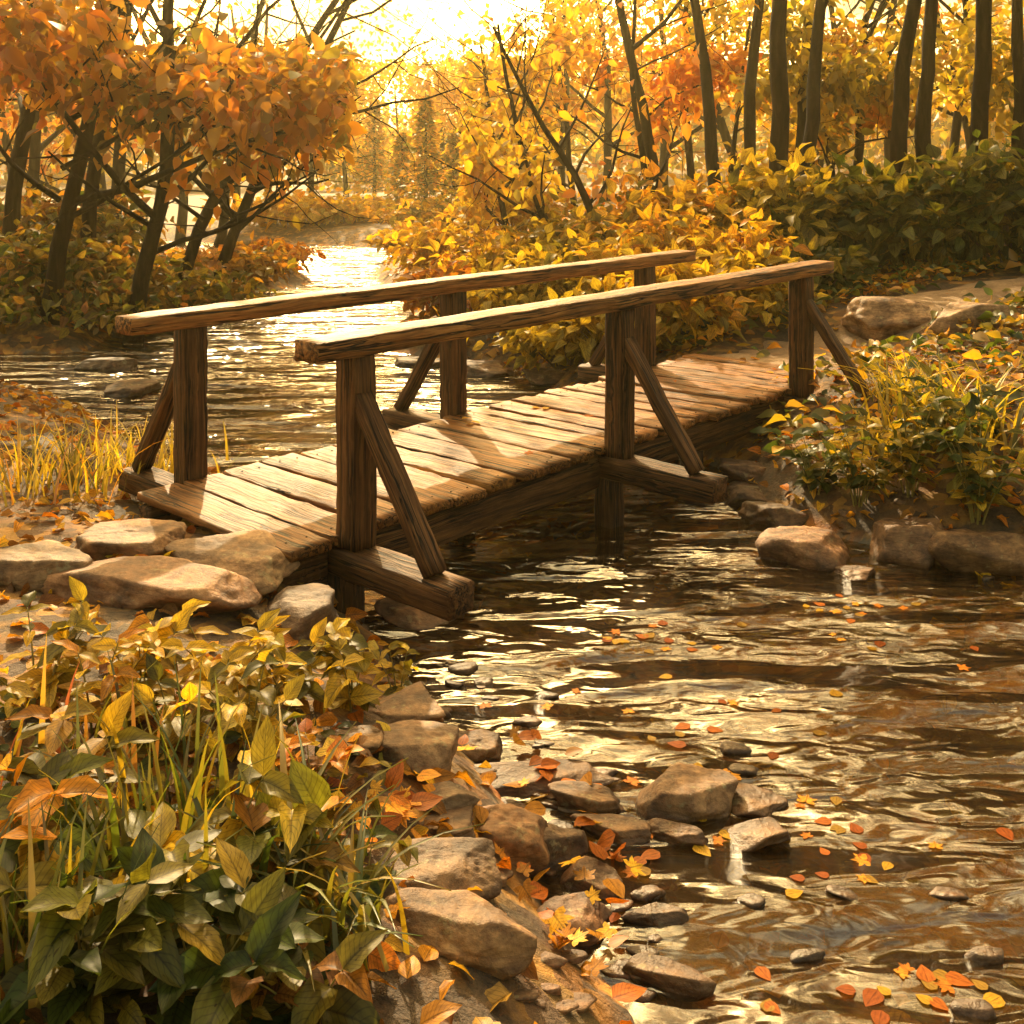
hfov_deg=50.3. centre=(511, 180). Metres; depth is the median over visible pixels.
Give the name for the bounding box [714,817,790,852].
stone
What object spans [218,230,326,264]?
bush
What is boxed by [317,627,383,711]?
leafy plant
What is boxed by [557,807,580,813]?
cobble
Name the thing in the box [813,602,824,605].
fallen leaf
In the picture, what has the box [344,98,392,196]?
fir tree
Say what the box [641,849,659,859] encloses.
fallen leaf
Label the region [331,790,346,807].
fallen leaf
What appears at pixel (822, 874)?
fallen leaf
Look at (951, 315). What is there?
stone
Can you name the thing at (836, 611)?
fallen leaf
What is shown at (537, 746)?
cobble
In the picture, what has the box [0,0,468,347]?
autumn tree
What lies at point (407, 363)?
stone
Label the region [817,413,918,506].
leafy plant
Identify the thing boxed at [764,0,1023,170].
autumn tree
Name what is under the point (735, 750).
cobble
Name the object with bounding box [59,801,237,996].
leafy plant
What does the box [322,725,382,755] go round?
stone
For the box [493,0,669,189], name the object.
autumn tree
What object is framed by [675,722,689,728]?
fallen leaf
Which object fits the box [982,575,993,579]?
cobble
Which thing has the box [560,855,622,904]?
stone
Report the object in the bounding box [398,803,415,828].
fallen leaf
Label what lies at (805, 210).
bush
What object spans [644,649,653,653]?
fallen leaf
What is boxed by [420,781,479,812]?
stone
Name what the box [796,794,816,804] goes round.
fallen leaf
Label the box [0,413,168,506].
grass tuft
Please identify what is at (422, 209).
bush
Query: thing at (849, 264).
bush
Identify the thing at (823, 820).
fallen leaf
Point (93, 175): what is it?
autumn tree
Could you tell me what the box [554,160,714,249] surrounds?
bush
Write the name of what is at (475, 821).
fallen leaf
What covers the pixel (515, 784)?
fallen leaf
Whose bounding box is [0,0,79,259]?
autumn tree
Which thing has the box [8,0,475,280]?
autumn tree
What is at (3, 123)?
autumn tree
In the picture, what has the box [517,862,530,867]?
fallen leaf
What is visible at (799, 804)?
fallen leaf
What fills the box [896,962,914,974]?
fallen leaf
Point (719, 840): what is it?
fallen leaf
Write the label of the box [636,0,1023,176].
autumn tree
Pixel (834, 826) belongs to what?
fallen leaf
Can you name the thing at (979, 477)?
leafy plant
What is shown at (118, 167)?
autumn tree
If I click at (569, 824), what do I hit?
cobble
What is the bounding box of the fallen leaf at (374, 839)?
[365,838,377,841]
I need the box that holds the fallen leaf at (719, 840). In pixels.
[713,836,725,844]
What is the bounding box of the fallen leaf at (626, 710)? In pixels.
[622,707,633,712]
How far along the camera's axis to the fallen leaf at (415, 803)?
3.23 m
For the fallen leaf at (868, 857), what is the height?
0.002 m
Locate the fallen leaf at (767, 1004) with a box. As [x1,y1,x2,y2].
[764,1001,780,1013]
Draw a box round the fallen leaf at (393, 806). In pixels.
[380,801,409,816]
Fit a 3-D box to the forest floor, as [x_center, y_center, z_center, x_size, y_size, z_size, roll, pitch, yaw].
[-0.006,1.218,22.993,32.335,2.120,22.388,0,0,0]
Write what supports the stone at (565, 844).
on the ground at (888, 910)
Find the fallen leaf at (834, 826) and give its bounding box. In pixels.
[830,824,841,829]
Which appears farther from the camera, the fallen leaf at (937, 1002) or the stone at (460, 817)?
the stone at (460, 817)
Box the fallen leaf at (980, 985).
[971,979,987,989]
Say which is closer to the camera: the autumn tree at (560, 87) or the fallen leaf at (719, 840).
the fallen leaf at (719, 840)
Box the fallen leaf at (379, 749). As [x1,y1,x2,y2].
[371,745,383,754]
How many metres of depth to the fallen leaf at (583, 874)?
3.26 m
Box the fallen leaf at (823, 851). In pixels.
[820,847,829,854]
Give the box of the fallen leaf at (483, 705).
[478,702,491,708]
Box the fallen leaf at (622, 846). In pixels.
[612,842,625,855]
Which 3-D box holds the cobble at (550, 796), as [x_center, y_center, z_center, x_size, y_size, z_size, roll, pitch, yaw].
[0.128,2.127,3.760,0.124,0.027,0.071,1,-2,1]
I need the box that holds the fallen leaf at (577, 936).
[567,927,589,945]
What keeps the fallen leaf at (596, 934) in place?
on the water
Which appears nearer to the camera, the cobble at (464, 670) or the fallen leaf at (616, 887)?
the fallen leaf at (616, 887)
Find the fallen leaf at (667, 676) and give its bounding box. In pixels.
[659,674,671,678]
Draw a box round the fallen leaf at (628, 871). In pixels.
[621,865,637,877]
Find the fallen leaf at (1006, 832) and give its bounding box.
[996,827,1013,840]
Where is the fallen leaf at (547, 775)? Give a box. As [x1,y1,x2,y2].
[539,770,552,780]
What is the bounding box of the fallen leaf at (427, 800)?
[411,792,442,810]
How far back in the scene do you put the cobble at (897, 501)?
6.50 m
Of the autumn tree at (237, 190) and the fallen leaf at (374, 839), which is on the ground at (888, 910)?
the autumn tree at (237, 190)
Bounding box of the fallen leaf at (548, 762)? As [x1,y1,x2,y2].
[541,758,559,769]
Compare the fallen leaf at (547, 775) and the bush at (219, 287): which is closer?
the fallen leaf at (547, 775)
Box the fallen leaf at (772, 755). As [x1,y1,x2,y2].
[768,752,778,759]
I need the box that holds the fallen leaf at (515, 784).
[502,781,526,787]
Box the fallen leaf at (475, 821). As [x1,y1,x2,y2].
[472,811,481,828]
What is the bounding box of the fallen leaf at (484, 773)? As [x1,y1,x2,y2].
[480,771,495,786]
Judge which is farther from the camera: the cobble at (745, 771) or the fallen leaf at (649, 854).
the cobble at (745, 771)
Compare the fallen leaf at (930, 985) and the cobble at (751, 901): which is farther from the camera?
the cobble at (751, 901)
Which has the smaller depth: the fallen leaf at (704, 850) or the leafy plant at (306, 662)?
the fallen leaf at (704, 850)
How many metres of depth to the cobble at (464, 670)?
4.71 m
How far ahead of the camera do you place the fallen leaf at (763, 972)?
2.92 m
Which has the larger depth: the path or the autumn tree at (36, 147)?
the autumn tree at (36, 147)
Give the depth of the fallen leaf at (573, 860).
3.30 m
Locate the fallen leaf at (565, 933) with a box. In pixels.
[548,923,576,948]
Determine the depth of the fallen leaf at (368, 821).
3.08 m
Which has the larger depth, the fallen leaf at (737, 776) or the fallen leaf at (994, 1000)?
the fallen leaf at (737, 776)
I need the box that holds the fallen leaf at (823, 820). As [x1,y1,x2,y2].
[814,817,830,823]
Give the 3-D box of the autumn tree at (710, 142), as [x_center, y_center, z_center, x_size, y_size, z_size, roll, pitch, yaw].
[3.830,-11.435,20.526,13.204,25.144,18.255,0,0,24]
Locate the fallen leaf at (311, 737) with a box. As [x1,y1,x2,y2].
[296,717,321,741]
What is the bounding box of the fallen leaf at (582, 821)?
[574,816,595,825]
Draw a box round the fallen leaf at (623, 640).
[618,638,629,641]
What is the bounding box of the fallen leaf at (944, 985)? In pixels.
[933,976,954,993]
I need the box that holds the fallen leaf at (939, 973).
[933,969,946,980]
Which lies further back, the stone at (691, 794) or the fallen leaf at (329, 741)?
the stone at (691, 794)
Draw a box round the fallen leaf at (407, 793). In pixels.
[397,785,410,796]
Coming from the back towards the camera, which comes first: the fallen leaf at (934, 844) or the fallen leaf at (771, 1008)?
the fallen leaf at (934, 844)
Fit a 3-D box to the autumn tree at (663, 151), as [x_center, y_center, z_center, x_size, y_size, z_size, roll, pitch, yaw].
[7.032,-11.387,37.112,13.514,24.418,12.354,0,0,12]
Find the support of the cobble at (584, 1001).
on the ground at (888, 910)
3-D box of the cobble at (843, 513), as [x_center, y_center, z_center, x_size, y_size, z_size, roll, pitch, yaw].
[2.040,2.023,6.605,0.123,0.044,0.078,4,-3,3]
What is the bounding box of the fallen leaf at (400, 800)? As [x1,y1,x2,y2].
[388,790,412,806]
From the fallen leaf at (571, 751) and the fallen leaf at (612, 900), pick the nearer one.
the fallen leaf at (612, 900)
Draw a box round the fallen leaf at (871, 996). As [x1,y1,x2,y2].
[862,988,883,1005]
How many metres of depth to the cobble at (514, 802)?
3.71 m
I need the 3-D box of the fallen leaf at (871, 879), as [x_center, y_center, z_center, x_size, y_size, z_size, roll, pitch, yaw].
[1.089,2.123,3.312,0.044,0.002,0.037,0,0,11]
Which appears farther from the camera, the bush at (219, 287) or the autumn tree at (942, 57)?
the autumn tree at (942, 57)
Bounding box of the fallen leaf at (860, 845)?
[852,842,866,848]
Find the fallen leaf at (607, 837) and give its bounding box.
[597,829,614,847]
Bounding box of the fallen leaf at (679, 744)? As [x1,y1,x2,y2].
[667,741,686,747]
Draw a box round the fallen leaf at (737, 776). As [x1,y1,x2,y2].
[729,770,740,779]
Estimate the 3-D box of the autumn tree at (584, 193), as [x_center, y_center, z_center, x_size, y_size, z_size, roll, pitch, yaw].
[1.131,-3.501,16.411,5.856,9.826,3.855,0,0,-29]
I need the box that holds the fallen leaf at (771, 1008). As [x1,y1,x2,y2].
[760,998,774,1011]
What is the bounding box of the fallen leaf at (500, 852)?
[494,842,507,861]
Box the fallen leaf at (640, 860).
[633,856,646,863]
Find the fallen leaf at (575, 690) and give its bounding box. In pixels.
[570,688,580,693]
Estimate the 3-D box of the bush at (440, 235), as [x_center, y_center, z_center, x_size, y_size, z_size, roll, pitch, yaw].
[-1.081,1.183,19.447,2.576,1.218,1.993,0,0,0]
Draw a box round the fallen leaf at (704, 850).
[692,844,710,855]
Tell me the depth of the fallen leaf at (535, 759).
3.90 m
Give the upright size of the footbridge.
2.143 m
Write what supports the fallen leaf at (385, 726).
on the stone at (420, 745)
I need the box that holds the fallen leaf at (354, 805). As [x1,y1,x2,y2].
[348,799,361,819]
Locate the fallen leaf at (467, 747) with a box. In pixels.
[457,744,476,749]
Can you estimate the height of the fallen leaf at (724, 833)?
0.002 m
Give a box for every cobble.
[369,708,379,714]
[373,677,393,685]
[381,664,398,675]
[421,819,441,826]
[440,706,450,719]
[444,680,462,689]
[445,660,456,666]
[448,662,477,679]
[473,677,493,689]
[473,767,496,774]
[481,695,498,701]
[498,868,513,879]
[500,871,507,887]
[501,798,525,807]
[512,715,543,727]
[514,989,538,1002]
[531,792,555,800]
[532,743,544,748]
[534,691,558,701]
[534,740,554,747]
[534,999,546,1008]
[537,797,557,810]
[540,951,568,968]
[541,983,560,995]
[543,869,557,877]
[548,819,580,829]
[556,999,578,1014]
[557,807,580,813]
[560,949,587,964]
[573,992,596,1013]
[594,768,618,776]
[600,964,630,982]
[610,898,632,912]
[614,958,640,979]
[625,945,660,955]
[630,885,663,904]
[631,989,656,1003]
[647,934,662,943]
[654,890,665,899]
[720,741,752,759]
[728,763,761,778]
[734,893,765,909]
[788,948,825,964]
[826,884,857,902]
[838,509,855,517]
[868,513,875,518]
[893,498,906,504]
[926,886,968,901]
[949,998,996,1023]
[963,946,1003,966]
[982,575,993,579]
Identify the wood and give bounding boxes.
[0,3,1013,192]
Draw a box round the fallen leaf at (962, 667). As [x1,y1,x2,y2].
[957,664,969,670]
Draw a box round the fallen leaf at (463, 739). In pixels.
[458,734,468,744]
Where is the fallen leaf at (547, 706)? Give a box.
[539,702,553,709]
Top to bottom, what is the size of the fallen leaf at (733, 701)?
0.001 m
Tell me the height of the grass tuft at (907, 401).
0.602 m
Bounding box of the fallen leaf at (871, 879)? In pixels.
[863,875,877,882]
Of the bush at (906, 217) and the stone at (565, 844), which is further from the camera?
the bush at (906, 217)
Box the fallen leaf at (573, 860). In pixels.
[558,856,582,866]
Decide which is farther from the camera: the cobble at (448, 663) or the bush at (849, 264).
the bush at (849, 264)
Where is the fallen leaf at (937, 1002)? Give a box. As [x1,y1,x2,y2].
[930,997,948,1010]
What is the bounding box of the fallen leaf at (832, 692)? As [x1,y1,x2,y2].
[829,689,842,696]
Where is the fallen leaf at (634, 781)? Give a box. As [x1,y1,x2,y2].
[623,775,640,785]
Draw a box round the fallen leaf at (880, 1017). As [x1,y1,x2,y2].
[871,1010,889,1023]
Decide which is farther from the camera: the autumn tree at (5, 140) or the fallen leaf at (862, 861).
the autumn tree at (5, 140)
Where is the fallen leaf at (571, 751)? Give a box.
[565,747,582,756]
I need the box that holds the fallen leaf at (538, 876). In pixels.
[533,868,549,881]
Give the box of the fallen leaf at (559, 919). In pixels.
[542,906,574,934]
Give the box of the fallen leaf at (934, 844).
[927,841,942,848]
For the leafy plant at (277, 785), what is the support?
on the ground at (888, 910)
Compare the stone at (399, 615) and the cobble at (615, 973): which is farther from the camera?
the stone at (399, 615)
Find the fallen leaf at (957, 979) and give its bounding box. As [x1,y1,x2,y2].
[945,971,973,985]
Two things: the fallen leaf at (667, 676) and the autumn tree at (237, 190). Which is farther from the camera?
the autumn tree at (237, 190)
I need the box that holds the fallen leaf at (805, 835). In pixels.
[800,831,812,838]
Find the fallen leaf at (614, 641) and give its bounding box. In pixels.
[612,639,620,643]
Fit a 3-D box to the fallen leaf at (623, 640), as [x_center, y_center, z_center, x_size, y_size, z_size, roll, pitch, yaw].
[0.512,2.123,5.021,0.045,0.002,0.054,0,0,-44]
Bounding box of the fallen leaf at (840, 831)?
[835,827,845,833]
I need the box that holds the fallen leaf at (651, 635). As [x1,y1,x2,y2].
[643,633,654,637]
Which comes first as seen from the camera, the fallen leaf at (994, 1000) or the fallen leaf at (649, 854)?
the fallen leaf at (994, 1000)
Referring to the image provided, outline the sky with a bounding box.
[9,0,1023,142]
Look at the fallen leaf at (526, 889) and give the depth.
3.10 m
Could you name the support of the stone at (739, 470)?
on the water
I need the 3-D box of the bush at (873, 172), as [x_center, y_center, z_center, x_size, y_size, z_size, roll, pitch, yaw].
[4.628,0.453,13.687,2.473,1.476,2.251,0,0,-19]
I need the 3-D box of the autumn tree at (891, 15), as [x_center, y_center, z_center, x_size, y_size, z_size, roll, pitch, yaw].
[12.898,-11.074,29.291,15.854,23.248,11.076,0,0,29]
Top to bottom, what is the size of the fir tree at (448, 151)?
3.405 m
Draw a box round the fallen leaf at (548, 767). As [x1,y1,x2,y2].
[535,765,556,768]
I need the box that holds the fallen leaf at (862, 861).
[850,853,870,865]
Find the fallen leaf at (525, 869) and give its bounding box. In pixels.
[516,861,533,876]
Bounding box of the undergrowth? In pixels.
[671,248,1023,507]
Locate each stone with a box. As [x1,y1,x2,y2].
[0,540,92,591]
[41,555,261,613]
[73,357,139,381]
[73,518,186,561]
[104,379,161,403]
[163,530,299,595]
[264,583,339,647]
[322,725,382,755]
[373,681,445,722]
[373,720,458,783]
[374,597,464,632]
[383,887,537,980]
[388,837,502,900]
[392,356,439,370]
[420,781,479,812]
[425,805,475,837]
[458,729,503,763]
[467,360,515,379]
[474,759,613,804]
[477,803,549,877]
[521,368,565,385]
[530,824,587,884]
[536,892,612,949]
[547,780,625,818]
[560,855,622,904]
[570,813,650,850]
[621,902,688,931]
[621,952,716,1001]
[635,762,738,833]
[648,818,711,854]
[673,497,721,507]
[713,481,766,510]
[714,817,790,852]
[719,458,766,482]
[731,783,788,820]
[738,501,808,530]
[755,526,854,584]
[830,565,875,581]
[841,296,930,340]
[868,517,944,573]
[928,302,1010,338]
[928,528,1023,575]
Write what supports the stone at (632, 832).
on the water
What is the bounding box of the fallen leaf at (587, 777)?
[580,771,591,784]
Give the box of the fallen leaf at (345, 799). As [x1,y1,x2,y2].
[339,796,351,802]
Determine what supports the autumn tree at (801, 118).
on the ground at (888, 910)
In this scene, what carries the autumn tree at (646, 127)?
on the ground at (888, 910)
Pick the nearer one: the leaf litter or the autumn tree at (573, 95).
the leaf litter
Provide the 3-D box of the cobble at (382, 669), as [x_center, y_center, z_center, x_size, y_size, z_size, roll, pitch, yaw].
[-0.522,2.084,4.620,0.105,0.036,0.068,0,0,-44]
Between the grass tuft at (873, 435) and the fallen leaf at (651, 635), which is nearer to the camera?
the fallen leaf at (651, 635)
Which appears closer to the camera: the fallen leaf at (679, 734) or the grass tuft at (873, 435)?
the fallen leaf at (679, 734)
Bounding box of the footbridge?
[115,250,869,622]
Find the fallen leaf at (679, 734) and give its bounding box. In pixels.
[675,731,684,736]
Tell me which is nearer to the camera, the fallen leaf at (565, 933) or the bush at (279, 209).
the fallen leaf at (565, 933)
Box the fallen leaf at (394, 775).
[384,759,403,790]
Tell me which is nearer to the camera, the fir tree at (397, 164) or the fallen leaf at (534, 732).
the fallen leaf at (534, 732)
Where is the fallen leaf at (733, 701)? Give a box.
[728,699,738,704]
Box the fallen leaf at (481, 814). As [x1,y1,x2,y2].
[472,805,488,822]
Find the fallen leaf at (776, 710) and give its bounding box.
[771,708,780,711]
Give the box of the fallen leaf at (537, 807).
[525,801,545,815]
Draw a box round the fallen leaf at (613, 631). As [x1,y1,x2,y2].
[609,629,619,633]
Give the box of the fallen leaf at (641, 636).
[636,634,648,638]
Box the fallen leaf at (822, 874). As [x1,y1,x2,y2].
[815,871,828,877]
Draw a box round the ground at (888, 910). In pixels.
[0,142,1023,1023]
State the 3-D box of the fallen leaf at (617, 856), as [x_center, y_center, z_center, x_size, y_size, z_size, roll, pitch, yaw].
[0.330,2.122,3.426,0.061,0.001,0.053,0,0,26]
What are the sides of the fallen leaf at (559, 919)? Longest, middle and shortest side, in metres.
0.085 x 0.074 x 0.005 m
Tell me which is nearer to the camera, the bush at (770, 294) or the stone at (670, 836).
the stone at (670, 836)
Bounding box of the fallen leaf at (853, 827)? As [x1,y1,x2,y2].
[849,822,863,832]
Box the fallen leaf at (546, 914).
[538,910,553,918]
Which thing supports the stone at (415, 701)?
on the ground at (888, 910)
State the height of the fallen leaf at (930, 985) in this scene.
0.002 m
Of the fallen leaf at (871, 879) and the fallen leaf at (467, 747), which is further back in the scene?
the fallen leaf at (467, 747)
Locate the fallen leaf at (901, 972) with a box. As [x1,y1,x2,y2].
[893,966,910,978]
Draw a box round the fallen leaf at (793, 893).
[785,889,802,897]
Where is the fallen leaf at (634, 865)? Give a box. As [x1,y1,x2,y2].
[623,856,644,875]
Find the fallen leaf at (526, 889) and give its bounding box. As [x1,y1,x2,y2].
[513,878,536,901]
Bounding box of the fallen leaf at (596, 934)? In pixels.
[586,928,604,938]
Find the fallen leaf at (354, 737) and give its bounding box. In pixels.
[347,733,361,741]
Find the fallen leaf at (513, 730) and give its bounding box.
[507,726,518,737]
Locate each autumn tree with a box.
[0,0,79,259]
[0,0,188,202]
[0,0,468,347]
[0,0,480,324]
[0,8,78,216]
[8,0,281,247]
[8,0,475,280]
[24,0,308,199]
[80,0,305,260]
[111,0,354,218]
[128,0,532,275]
[131,0,338,252]
[156,0,361,222]
[157,0,315,203]
[189,0,420,197]
[240,0,611,230]
[298,0,470,189]
[305,0,437,196]
[323,0,537,193]
[374,0,613,243]
[388,0,613,158]
[417,0,759,237]
[439,0,601,222]
[442,25,585,203]
[457,0,592,194]
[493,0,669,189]
[501,0,769,186]
[509,0,787,200]
[536,0,741,169]
[610,0,763,173]
[615,0,692,193]
[626,0,802,187]
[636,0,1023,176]
[680,1,713,184]
[690,0,720,196]
[718,0,956,180]
[739,0,974,151]
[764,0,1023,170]
[769,0,789,175]
[795,2,811,175]
[799,0,828,175]
[816,0,1023,167]
[834,0,889,167]
[847,0,1023,175]
[853,0,904,185]
[890,0,921,174]
[914,0,937,168]
[938,0,969,155]
[969,0,991,168]
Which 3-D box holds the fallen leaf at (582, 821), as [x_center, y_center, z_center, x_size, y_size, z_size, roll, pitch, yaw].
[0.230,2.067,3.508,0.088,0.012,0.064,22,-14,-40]
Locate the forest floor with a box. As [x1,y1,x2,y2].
[5,206,1023,368]
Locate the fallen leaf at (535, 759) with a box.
[529,755,541,765]
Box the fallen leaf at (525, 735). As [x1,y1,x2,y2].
[518,730,535,739]
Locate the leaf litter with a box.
[0,271,1023,1023]
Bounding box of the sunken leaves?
[165,430,1023,1023]
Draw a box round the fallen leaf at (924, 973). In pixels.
[916,964,935,981]
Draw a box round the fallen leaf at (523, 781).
[518,777,529,785]
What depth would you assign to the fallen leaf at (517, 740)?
4.01 m
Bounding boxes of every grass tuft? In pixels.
[0,401,173,500]
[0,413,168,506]
[0,651,161,789]
[0,682,274,881]
[0,780,160,1009]
[27,414,261,492]
[38,634,207,790]
[68,656,291,830]
[95,703,407,940]
[196,779,484,990]
[207,702,360,841]
[801,339,988,434]
[828,350,921,403]
[839,397,923,457]
[893,350,1023,455]
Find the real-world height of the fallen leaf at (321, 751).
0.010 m
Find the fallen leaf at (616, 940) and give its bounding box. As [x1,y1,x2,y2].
[608,935,628,946]
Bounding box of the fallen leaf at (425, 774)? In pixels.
[417,769,440,780]
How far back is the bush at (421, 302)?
14.04 m
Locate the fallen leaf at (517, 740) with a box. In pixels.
[513,733,525,745]
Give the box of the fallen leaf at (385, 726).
[376,720,390,730]
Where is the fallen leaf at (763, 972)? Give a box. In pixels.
[754,966,770,980]
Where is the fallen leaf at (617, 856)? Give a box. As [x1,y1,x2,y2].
[607,851,626,861]
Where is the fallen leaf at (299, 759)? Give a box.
[278,750,301,768]
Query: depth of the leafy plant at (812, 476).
6.86 m
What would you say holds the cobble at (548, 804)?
on the ground at (888, 910)
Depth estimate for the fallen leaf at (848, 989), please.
2.86 m
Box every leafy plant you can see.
[0,576,100,717]
[0,690,160,834]
[0,748,117,937]
[0,828,201,1023]
[51,628,164,736]
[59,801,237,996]
[81,837,305,1023]
[87,606,192,702]
[118,648,256,758]
[125,715,333,901]
[160,598,290,702]
[176,759,360,962]
[194,644,304,761]
[220,884,387,1023]
[242,615,349,703]
[285,718,364,794]
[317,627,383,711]
[342,821,417,904]
[369,640,419,695]
[765,427,858,494]
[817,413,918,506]
[849,382,961,497]
[895,362,1010,467]
[923,399,1023,524]
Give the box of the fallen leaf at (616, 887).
[602,878,624,898]
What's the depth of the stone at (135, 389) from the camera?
10.81 m
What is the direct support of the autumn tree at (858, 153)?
on the ground at (888, 910)
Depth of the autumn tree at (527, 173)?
16.95 m
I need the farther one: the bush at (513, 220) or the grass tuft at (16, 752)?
the bush at (513, 220)
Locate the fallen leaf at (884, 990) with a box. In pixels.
[877,986,890,994]
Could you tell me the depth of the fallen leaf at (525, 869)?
3.17 m
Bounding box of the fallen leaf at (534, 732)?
[531,729,541,738]
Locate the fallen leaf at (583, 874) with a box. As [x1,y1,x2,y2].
[573,866,595,879]
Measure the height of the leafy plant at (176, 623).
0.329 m
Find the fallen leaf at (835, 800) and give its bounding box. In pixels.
[830,796,841,804]
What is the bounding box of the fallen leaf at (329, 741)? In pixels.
[323,737,333,746]
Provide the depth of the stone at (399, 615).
5.24 m
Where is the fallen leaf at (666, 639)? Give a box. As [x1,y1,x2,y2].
[664,637,673,642]
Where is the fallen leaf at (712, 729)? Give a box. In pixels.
[706,726,722,731]
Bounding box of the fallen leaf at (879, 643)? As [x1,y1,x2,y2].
[874,641,885,646]
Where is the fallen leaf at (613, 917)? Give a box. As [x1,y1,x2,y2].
[609,912,620,921]
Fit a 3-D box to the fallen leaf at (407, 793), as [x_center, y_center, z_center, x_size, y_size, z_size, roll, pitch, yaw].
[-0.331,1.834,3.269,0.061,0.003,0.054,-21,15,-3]
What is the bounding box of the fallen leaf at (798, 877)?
[789,874,804,880]
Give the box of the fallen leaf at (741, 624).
[737,622,746,626]
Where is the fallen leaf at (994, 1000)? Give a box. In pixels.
[983,992,1004,1007]
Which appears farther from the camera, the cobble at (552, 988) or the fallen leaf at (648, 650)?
the fallen leaf at (648, 650)
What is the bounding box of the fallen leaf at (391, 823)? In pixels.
[381,811,402,830]
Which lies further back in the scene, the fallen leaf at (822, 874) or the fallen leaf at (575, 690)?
the fallen leaf at (575, 690)
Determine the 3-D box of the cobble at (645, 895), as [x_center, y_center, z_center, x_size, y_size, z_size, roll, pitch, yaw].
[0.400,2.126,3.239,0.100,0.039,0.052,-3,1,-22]
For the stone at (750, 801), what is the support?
on the water
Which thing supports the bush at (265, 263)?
on the ground at (888, 910)
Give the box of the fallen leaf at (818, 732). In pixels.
[813,730,827,734]
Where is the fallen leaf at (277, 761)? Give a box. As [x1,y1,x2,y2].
[275,758,297,765]
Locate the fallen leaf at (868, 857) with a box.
[857,853,870,863]
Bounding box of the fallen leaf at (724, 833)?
[719,829,730,838]
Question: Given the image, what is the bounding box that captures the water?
[0,242,1023,1007]
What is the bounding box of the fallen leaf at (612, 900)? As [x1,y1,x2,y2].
[606,897,629,902]
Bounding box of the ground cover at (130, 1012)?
[0,686,391,1023]
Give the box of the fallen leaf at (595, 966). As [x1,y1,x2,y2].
[583,954,607,976]
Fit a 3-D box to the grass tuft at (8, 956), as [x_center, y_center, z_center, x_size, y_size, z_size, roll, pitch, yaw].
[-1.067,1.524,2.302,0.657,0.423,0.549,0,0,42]
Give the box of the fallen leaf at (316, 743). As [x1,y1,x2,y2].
[309,740,319,745]
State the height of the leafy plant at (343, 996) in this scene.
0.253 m
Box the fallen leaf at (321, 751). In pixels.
[316,747,328,756]
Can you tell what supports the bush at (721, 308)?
on the ground at (888, 910)
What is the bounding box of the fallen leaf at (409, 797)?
[393,790,414,809]
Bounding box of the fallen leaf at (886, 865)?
[882,861,893,869]
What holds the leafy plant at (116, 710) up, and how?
on the ground at (888, 910)
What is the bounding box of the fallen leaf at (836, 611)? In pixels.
[830,609,840,613]
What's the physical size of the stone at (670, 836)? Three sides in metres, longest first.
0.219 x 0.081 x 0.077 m
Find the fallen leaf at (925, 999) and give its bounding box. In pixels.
[915,994,932,1004]
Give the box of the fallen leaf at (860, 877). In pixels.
[857,874,870,883]
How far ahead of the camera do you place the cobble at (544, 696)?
4.48 m
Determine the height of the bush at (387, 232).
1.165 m
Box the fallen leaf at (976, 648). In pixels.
[970,646,978,650]
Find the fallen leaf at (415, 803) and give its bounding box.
[409,800,421,804]
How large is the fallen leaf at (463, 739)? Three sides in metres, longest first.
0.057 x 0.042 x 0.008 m
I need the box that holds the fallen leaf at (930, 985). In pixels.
[920,979,937,989]
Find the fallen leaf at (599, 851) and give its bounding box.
[589,840,608,859]
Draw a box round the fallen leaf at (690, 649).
[687,647,697,650]
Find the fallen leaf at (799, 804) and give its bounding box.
[794,802,805,807]
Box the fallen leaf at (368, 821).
[356,816,370,829]
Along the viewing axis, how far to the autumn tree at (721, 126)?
35.23 m
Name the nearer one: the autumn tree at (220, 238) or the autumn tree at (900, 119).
the autumn tree at (900, 119)
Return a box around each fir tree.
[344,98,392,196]
[381,131,420,210]
[392,92,458,207]
[434,129,461,202]
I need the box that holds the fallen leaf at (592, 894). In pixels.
[584,886,600,904]
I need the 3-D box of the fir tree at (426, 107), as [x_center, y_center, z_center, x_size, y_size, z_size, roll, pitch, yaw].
[-2.885,-0.690,37.033,2.641,4.612,2.612,0,0,0]
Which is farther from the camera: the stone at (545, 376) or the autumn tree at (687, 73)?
the autumn tree at (687, 73)
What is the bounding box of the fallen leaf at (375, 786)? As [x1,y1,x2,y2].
[367,780,383,796]
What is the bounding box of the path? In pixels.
[712,275,1023,366]
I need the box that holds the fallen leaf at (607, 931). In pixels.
[595,921,617,939]
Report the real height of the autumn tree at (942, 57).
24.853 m
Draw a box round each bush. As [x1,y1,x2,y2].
[0,168,185,261]
[0,181,141,243]
[0,203,134,298]
[0,235,216,316]
[0,271,203,338]
[134,245,286,333]
[158,240,309,283]
[192,180,369,231]
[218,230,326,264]
[284,189,402,224]
[357,190,515,230]
[360,220,435,253]
[382,212,501,273]
[391,256,491,319]
[413,223,535,271]
[425,169,585,239]
[466,223,583,335]
[466,286,604,374]
[494,186,608,265]
[517,227,627,300]
[536,273,697,363]
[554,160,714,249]
[562,197,773,293]
[598,234,779,345]
[628,141,770,237]
[652,201,812,272]
[681,140,871,259]
[692,241,828,325]
[729,151,929,267]
[768,234,880,296]
[811,157,982,269]
[830,138,1023,270]
[903,122,1023,267]
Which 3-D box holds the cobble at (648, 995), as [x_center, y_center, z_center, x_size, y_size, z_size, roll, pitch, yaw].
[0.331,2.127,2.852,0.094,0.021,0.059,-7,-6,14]
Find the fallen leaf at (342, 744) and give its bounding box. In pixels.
[326,736,349,759]
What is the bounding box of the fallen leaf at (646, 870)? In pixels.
[637,866,650,875]
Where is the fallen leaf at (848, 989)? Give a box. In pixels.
[835,984,855,994]
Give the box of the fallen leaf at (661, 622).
[658,620,667,624]

